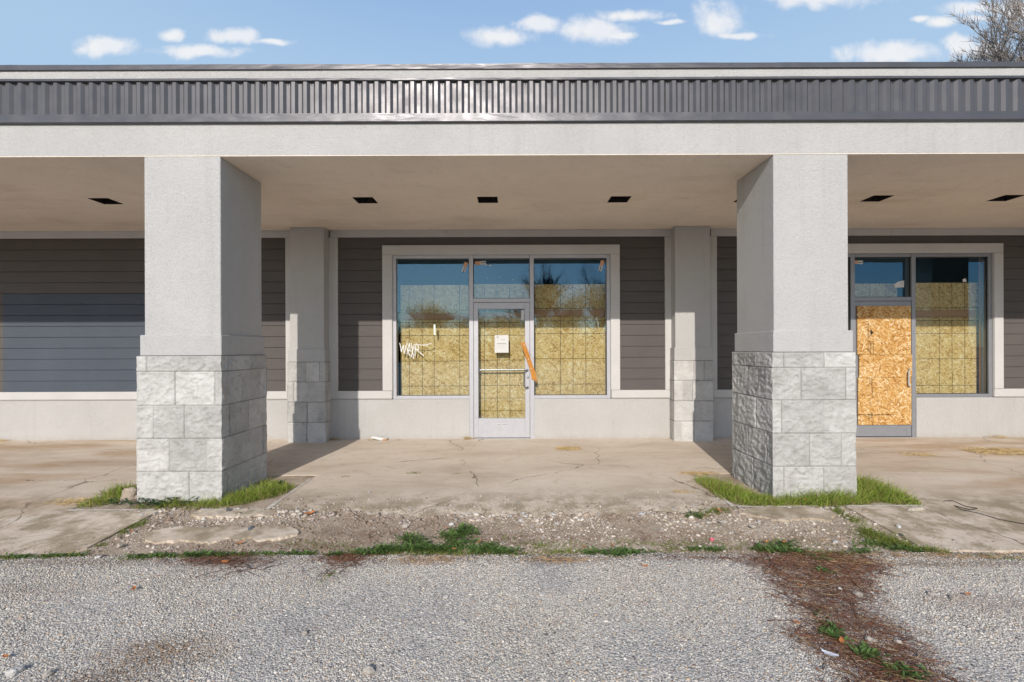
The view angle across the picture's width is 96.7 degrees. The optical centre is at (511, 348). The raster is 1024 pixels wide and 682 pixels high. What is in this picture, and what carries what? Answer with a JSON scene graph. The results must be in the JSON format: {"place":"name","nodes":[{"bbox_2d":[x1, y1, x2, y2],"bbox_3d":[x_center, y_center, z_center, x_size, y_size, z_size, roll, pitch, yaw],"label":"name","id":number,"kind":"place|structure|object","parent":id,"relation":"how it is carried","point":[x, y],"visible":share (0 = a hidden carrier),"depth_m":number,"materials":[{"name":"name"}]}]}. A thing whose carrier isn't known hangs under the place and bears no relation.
{"place":"outdoors","nodes":[
{"label":"outdoors","id":0,"kind":"place"},
{"bbox_2d":[0,476,136,537],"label":"concrete slab","id":1,"kind":"structure","parent":0,"point":[19,495],"depth_m":4.70,"materials":[{"name":"beige concrete"}]},
{"bbox_2d":[28,497,107,507],"bbox_3d":[-4.297,1.499,4.470,0.647,0.032,0.313,0,0,0],"label":"straw pile","id":2,"kind":"object","parent":1,"relation":"on","point":[73,501],"visible":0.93,"depth_m":4.46,"materials":[{"name":"beige plant"}]},
{"bbox_2d":[0,510,158,555],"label":"concrete slab","id":3,"kind":"structure","parent":0,"point":[81,528],"depth_m":3.82,"materials":[{"name":"beige concrete"}]},
{"bbox_2d":[76,476,297,510],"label":"grass","id":4,"kind":"structure","parent":0,"point":[272,488],"depth_m":4.46,"materials":[{"name":"green plant"}]},
{"bbox_2d":[270,474,726,518],"bbox_3d":[-0.102,1.565,4.715,4.385,0.176,1.291,0,0,0],"label":"concrete apron","id":5,"kind":"object","parent":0,"point":[442,488],"visible":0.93,"depth_m":4.70,"materials":[{"name":"beige concrete"}]},
{"bbox_2d":[0,552,1023,681],"bbox_3d":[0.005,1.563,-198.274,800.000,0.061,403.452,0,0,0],"label":"parking lot","id":6,"kind":"structure","parent":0,"point":[674,619],"depth_m":2.60,"materials":[{"name":"stone"}]},
{"bbox_2d":[5,666,24,677],"bbox_3d":[-2.374,1.540,2.171,0.066,0.036,0.053,0,0,-20],"label":"stone","id":7,"kind":"object","parent":6,"relation":"on","point":[13,671],"visible":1,"depth_m":2.16,"materials":[{"name":"white stone"}]},
{"bbox_2d":[42,670,53,677],"bbox_3d":[-2.203,1.542,2.159,0.037,0.027,0.045,0,0,24],"label":"stone","id":8,"kind":"object","parent":6,"relation":"on","point":[47,673],"visible":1,"depth_m":2.15,"materials":[{"name":"beige stone"}]},
{"bbox_2d":[363,665,374,674],"bbox_3d":[-0.685,1.535,2.173,0.053,0.034,0.055,0,0,-28],"label":"stone","id":9,"kind":"object","parent":6,"relation":"on","point":[368,669],"visible":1,"depth_m":2.16,"materials":[{"name":"beige stone"}]},
{"bbox_2d":[106,512,1023,681],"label":"twig litter","id":10,"kind":"object","parent":6,"relation":"on","point":[856,562],"visible":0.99,"depth_m":2.93,"materials":[{"name":"brown plant"}]},
{"bbox_2d":[821,649,838,655],"bbox_3d":[1.589,1.522,2.274,0.071,0.011,0.030,0,0,35],"label":"plastic scrap","id":11,"kind":"object","parent":10,"relation":"on","point":[829,653],"visible":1,"depth_m":2.28,"materials":[{"name":"white plastic"}]},
{"bbox_2d":[853,591,862,596],"bbox_3d":[2.152,1.525,2.830,0.055,0.035,0.050,0,0,-2],"label":"stone","id":12,"kind":"object","parent":6,"relation":"on","point":[858,594],"visible":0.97,"depth_m":2.81,"materials":[{"name":"beige stone"}]},
{"bbox_2d":[864,636,874,643],"bbox_3d":[1.877,1.526,2.388,0.040,0.031,0.046,0,0,5],"label":"stone","id":13,"kind":"object","parent":6,"relation":"on","point":[869,638],"visible":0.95,"depth_m":2.38,"materials":[{"name":"beige stone"}]},
{"bbox_2d":[893,639,901,644],"bbox_3d":[2.010,1.528,2.371,0.042,0.026,0.034,0,0,21],"label":"stone","id":14,"kind":"object","parent":6,"relation":"on","point":[899,641],"visible":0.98,"depth_m":2.36,"materials":[{"name":"beige stone"}]},
{"bbox_2d":[927,591,935,595],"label":"stone","id":15,"kind":"object","parent":6,"relation":"on","point":[931,593],"visible":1,"depth_m":2.82,"materials":[{"name":"beige stone"}]},
{"bbox_2d":[949,595,957,599],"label":"stone","id":16,"kind":"object","parent":6,"relation":"on","point":[953,597],"visible":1,"depth_m":2.78,"materials":[{"name":"beige stone"}]},
{"bbox_2d":[0,437,1023,475],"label":"concrete walk","id":17,"kind":"structure","parent":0,"point":[375,457],"depth_m":6.17,"materials":[{"name":"beige concrete"}]},
{"bbox_2d":[371,436,387,440],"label":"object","id":18,"kind":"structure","parent":17,"relation":"on","point":[380,438],"depth_m":7.24,"materials":[{"name":"paper"}]},
{"bbox_2d":[0,61,1023,502],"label":"shop building","id":19,"kind":"structure","parent":17,"relation":"on","point":[206,271],"depth_m":4.98,"materials":[{"name":"paint"}]},
{"bbox_2d":[399,313,468,319],"bbox_3d":[-1.254,-0.533,7.519,1.230,0.095,0.038,0,0,0],"label":"timber brace","id":20,"kind":"object","parent":19,"relation":"attached to","point":[436,316],"visible":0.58,"depth_m":7.50,"materials":[{"name":"wood"}]},
{"bbox_2d":[400,285,468,394],"bbox_3d":[-1.257,-0.091,7.550,1.180,1.931,0.013,0,0,0],"label":"strand board","id":21,"kind":"object","parent":19,"relation":"attached to","point":[440,366],"visible":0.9,"depth_m":7.54,"materials":[{"name":"yellow wood"}]},
{"bbox_2d":[462,262,467,272],"bbox_3d":[-0.766,-1.320,7.369,0.104,0.179,0.002,0,0,0],"label":"window sticker","id":22,"kind":"object","parent":19,"relation":"attached to","point":[464,267],"depth_m":7.37,"materials":[{"name":"paper"}]},
{"bbox_2d":[475,261,485,264],"bbox_3d":[-0.511,-1.389,7.369,0.181,0.065,0.002,0,0,0],"label":"window sticker","id":23,"kind":"object","parent":19,"relation":"attached to","point":[480,262],"depth_m":7.37,"materials":[{"name":"paper"}]},
{"bbox_2d":[474,284,528,417],"bbox_3d":[-0.166,0.174,7.550,0.996,2.493,0.013,0,0,0],"label":"strand board","id":24,"kind":"object","parent":19,"relation":"attached to","point":[501,394],"visible":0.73,"depth_m":7.54,"materials":[{"name":"yellow"}]},
{"bbox_2d":[478,312,524,316],"bbox_3d":[-0.169,-0.564,7.519,0.920,0.082,0.038,0,0,0],"label":"door glass","id":25,"kind":"object","parent":19,"relation":"attached to","point":[499,314],"visible":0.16,"depth_m":7.50,"materials":[{"name":"clear glass"}]},
{"bbox_2d":[473,302,529,437],"bbox_3d":[-0.166,0.348,7.355,0.904,2.187,0.167,0,0,0],"label":"door","id":26,"kind":"structure","parent":19,"relation":"in","point":[483,427],"depth_m":7.34,"materials":[{"name":"metal"}]},
{"bbox_2d":[495,335,508,352],"bbox_3d":[-0.169,-0.079,7.366,0.226,0.287,0.002,0,0,0],"label":"paper notice","id":27,"kind":"object","parent":19,"relation":"attached to","point":[501,343],"visible":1,"depth_m":7.37,"materials":[{"name":"grey paper"}]},
{"bbox_2d":[521,310,524,319],"bbox_3d":[0.175,-0.546,7.368,0.060,0.162,0.001,0,0,0],"label":"paper strip","id":28,"kind":"object","parent":19,"relation":"attached to","point":[522,314],"visible":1,"depth_m":7.37,"materials":[{"name":"white paper"}]},
{"bbox_2d":[520,341,536,382],"bbox_3d":[0.265,0.213,7.312,0.267,0.675,0.024,0,0,-4],"label":"orange strip","id":29,"kind":"object","parent":19,"relation":"attached to","point":[530,365],"visible":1,"depth_m":7.32,"materials":[{"name":"wood"}]},
{"bbox_2d":[534,309,604,315],"bbox_3d":[0.931,-0.593,7.519,1.240,0.107,0.038,0,0,0],"label":"timber brace","id":30,"kind":"object","parent":19,"relation":"attached to","point":[594,312],"visible":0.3,"depth_m":7.50,"materials":[{"name":"brown wood"}]},
{"bbox_2d":[534,284,605,394],"bbox_3d":[0.953,-0.101,7.550,1.240,1.935,0.013,0,0,0],"label":"strand board","id":31,"kind":"object","parent":19,"relation":"attached to","point":[569,354],"visible":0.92,"depth_m":7.54,"materials":[{"name":"yellow wood"}]},
{"bbox_2d":[598,260,603,270],"bbox_3d":[1.445,-1.344,7.369,0.104,0.187,0.002,0,0,0],"label":"window sticker","id":32,"kind":"object","parent":19,"relation":"attached to","point":[601,265],"depth_m":7.37,"materials":[{"name":"paper"}]},
{"bbox_2d":[855,284,899,377],"bbox_3d":[5.986,0.160,7.550,0.890,2.479,0.013,0,0,0],"label":"strand board","id":33,"kind":"object","parent":19,"relation":"attached to","point":[875,290],"visible":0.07,"depth_m":7.54,"materials":[{"name":"brown wood"}]},
{"bbox_2d":[855,301,910,436],"bbox_3d":[5.991,0.327,7.355,0.904,2.187,0.167,0,0,0],"label":"door","id":34,"kind":"structure","parent":19,"relation":"in","point":[862,430],"depth_m":7.34,"materials":[{"name":"grey metal"}]},
{"bbox_2d":[857,306,910,354],"bbox_3d":[5.987,-0.297,7.324,0.862,0.779,0.019,0,0,0],"label":"strand board","id":35,"kind":"object","parent":19,"relation":"attached to","point":[881,330],"visible":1,"depth_m":7.32,"materials":[{"name":"brown wood"}]},
{"bbox_2d":[857,377,911,424],"bbox_3d":[5.986,0.843,7.324,0.878,0.758,0.019,0,0,0],"label":"strand board","id":36,"kind":"object","parent":19,"relation":"attached to","point":[884,401],"visible":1,"depth_m":7.32,"materials":[{"name":"brown wood"}]},
{"bbox_2d":[859,355,911,376],"bbox_3d":[6.009,0.278,7.323,0.848,0.365,0.016,0,0,0],"label":"strand board","id":37,"kind":"object","parent":19,"relation":"attached to","point":[885,365],"visible":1,"depth_m":7.32,"materials":[{"name":"orange wood"}]},
{"bbox_2d":[894,281,903,287],"bbox_3d":[6.274,-1.047,7.369,0.158,0.117,0.002,0,0,0],"label":"torn paper","id":38,"kind":"object","parent":19,"relation":"attached to","point":[899,284],"visible":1,"depth_m":7.37,"materials":[{"name":"grey paper"}]},
{"bbox_2d":[916,310,975,316],"bbox_3d":[7.083,-0.581,7.519,1.130,0.107,0.038,0,0,0],"label":"timber brace","id":39,"kind":"object","parent":19,"relation":"attached to","point":[945,313],"visible":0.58,"depth_m":7.50,"materials":[{"name":"brown wood"}]},
{"bbox_2d":[916,283,978,392],"bbox_3d":[7.165,-0.125,7.550,1.250,1.939,0.013,0,0,0],"label":"strand board","id":40,"kind":"object","parent":19,"relation":"attached to","point":[947,354],"visible":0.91,"depth_m":7.54,"materials":[{"name":"yellow wood"}]},
{"bbox_2d":[979,258,980,392],"bbox_3d":[7.706,-0.332,7.480,0.035,2.350,0.036,0,0,0],"label":"timber stud","id":41,"kind":"object","parent":19,"relation":"attached to","point":[979,325],"visible":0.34,"depth_m":7.47,"materials":[{"name":"brown wood"}]},
{"bbox_2d":[554,446,584,450],"bbox_3d":[0.831,1.448,6.620,0.503,0.034,0.361,0,0,0],"label":"straw pile","id":42,"kind":"object","parent":17,"relation":"on","point":[563,448],"visible":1,"depth_m":6.61,"materials":[{"name":"beige plant"}]},
{"bbox_2d":[681,470,721,475],"bbox_3d":[2.221,1.461,5.348,0.580,0.031,0.257,0,0,0],"label":"straw pile","id":43,"kind":"object","parent":17,"relation":"on","point":[698,473],"visible":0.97,"depth_m":5.35,"materials":[{"name":"beige plant"}]},
{"bbox_2d":[897,451,942,455],"bbox_3d":[5.545,1.439,6.204,0.585,0.028,0.292,0,0,0],"label":"straw pile","id":44,"kind":"object","parent":17,"relation":"on","point":[913,453],"visible":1,"depth_m":6.21,"materials":[{"name":"beige plant"}]},
{"bbox_2d":[958,446,1023,455],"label":"straw pile","id":45,"kind":"object","parent":17,"relation":"on","point":[1001,450],"visible":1,"depth_m":6.33,"materials":[{"name":"beige plant"}]},
{"bbox_2d":[989,435,1008,437],"bbox_3d":[7.774,1.395,7.232,0.418,0.062,0.186,0,0,0],"label":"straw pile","id":46,"kind":"object","parent":17,"relation":"on","point":[1004,436],"visible":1,"depth_m":7.24,"materials":[{"name":"beige plant"}]},
{"bbox_2d":[0,471,1023,561],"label":"dirt strip","id":47,"kind":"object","parent":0,"point":[316,521],"visible":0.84,"depth_m":3.87,"materials":[{"name":"gravel"}]},
{"bbox_2d":[66,509,154,510],"bbox_3d":[-3.760,1.540,4.266,0.810,0.062,0.053,0,0,0],"label":"pit edge","id":48,"kind":"object","parent":47,"relation":"on","point":[110,509],"visible":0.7,"depth_m":4.27,"materials":[{"name":"concrete"}]},
{"bbox_2d":[120,487,136,502],"bbox_3d":[-3.792,1.467,4.537,0.208,0.186,0.116,0,0,0],"label":"rock","id":49,"kind":"object","parent":47,"relation":"on","point":[130,493],"visible":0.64,"depth_m":4.50,"materials":[{"name":"beige stone"}]},
{"bbox_2d":[145,526,298,544],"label":"broken slab","id":50,"kind":"structure","parent":47,"relation":"on","point":[200,535],"depth_m":3.75,"materials":[{"name":"concrete"}]},
{"bbox_2d":[200,508,264,509],"bbox_3d":[-2.625,1.537,4.271,0.600,0.062,0.054,0,0,0],"label":"pit edge","id":51,"kind":"object","parent":47,"relation":"on","point":[231,509],"visible":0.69,"depth_m":4.27,"materials":[{"name":"concrete"}]},
{"bbox_2d":[191,509,277,518],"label":"broken slab","id":52,"kind":"structure","parent":47,"relation":"on","point":[213,514],"depth_m":4.17,"materials":[{"name":"concrete"}]},
{"bbox_2d":[265,479,310,509],"bbox_3d":[-2.299,1.525,4.735,0.048,0.082,0.930,0,0,0],"label":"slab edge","id":53,"kind":"object","parent":47,"relation":"on","point":[279,500],"visible":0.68,"depth_m":4.66,"materials":[{"name":"concrete"}]},
{"bbox_2d":[401,523,409,527],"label":"stone","id":54,"kind":"object","parent":47,"relation":"on","point":[404,525],"visible":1,"depth_m":3.87,"materials":[{"name":"beige stone"}]},
{"bbox_2d":[0,471,1022,681],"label":"weeds","id":55,"kind":"object","parent":47,"relation":"on","point":[433,549],"visible":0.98,"depth_m":3.46,"materials":[{"name":"green plant"}]},
{"bbox_2d":[693,477,735,507],"bbox_3d":[2.092,1.510,4.750,0.055,0.081,0.900,0,0,0],"label":"pit edge","id":56,"kind":"object","parent":47,"relation":"on","point":[730,503],"visible":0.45,"depth_m":4.42,"materials":[{"name":"concrete"}]},
{"bbox_2d":[719,520,726,524],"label":"stone","id":57,"kind":"object","parent":47,"relation":"on","point":[723,522],"visible":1,"depth_m":3.92,"materials":[{"name":"beige stone"}]},
{"bbox_2d":[736,505,812,507],"bbox_3d":[2.505,1.518,4.296,0.760,0.064,0.058,0,0,0],"label":"pit edge","id":58,"kind":"object","parent":47,"relation":"on","point":[740,506],"visible":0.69,"depth_m":4.29,"materials":[{"name":"concrete"}]},
{"bbox_2d":[742,507,835,522],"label":"broken slab","id":59,"kind":"structure","parent":47,"relation":"on","point":[784,514],"depth_m":4.13,"materials":[{"name":"concrete"}]},
{"bbox_2d":[686,472,926,508],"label":"grass","id":60,"kind":"structure","parent":47,"relation":"on","point":[869,490],"depth_m":4.44,"materials":[{"name":"green plant"}]},
{"bbox_2d":[846,504,922,506],"bbox_3d":[3.525,1.513,4.302,0.720,0.062,0.054,0,0,0],"label":"pit edge","id":61,"kind":"object","parent":47,"relation":"on","point":[880,505],"visible":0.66,"depth_m":4.30,"materials":[{"name":"concrete"}]},
{"bbox_2d":[0,0,1023,64],"label":"sky","id":62,"kind":"structure","parent":0,"point":[32,32],"materials":[{"name":"blue"}]},
{"bbox_2d":[846,506,1023,552],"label":"concrete slab","id":63,"kind":"structure","parent":0,"point":[945,527],"depth_m":3.80,"materials":[{"name":"grey concrete"}]},
{"bbox_2d":[907,507,925,510],"bbox_3d":[3.732,1.484,4.203,0.185,0.040,0.045,0,0,5],"label":"stone","id":64,"kind":"object","parent":63,"relation":"on","point":[916,509],"visible":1,"depth_m":4.19,"materials":[{"name":"beige stone"}]},
{"bbox_2d":[857,473,1023,547],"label":"concrete slab","id":65,"kind":"structure","parent":0,"point":[999,495],"depth_m":4.57,"materials":[{"name":"beige concrete"}]},
{"bbox_2d":[946,500,1023,523],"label":"black wire","id":66,"kind":"object","parent":65,"relation":"on","point":[976,512],"visible":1,"depth_m":4.18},
{"bbox_2d":[945,0,1023,61],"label":"bare tree","id":67,"kind":"object","parent":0,"point":[997,54],"visible":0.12,"depth_m":19.15,"materials":[{"name":"grey plant"}]}
]}

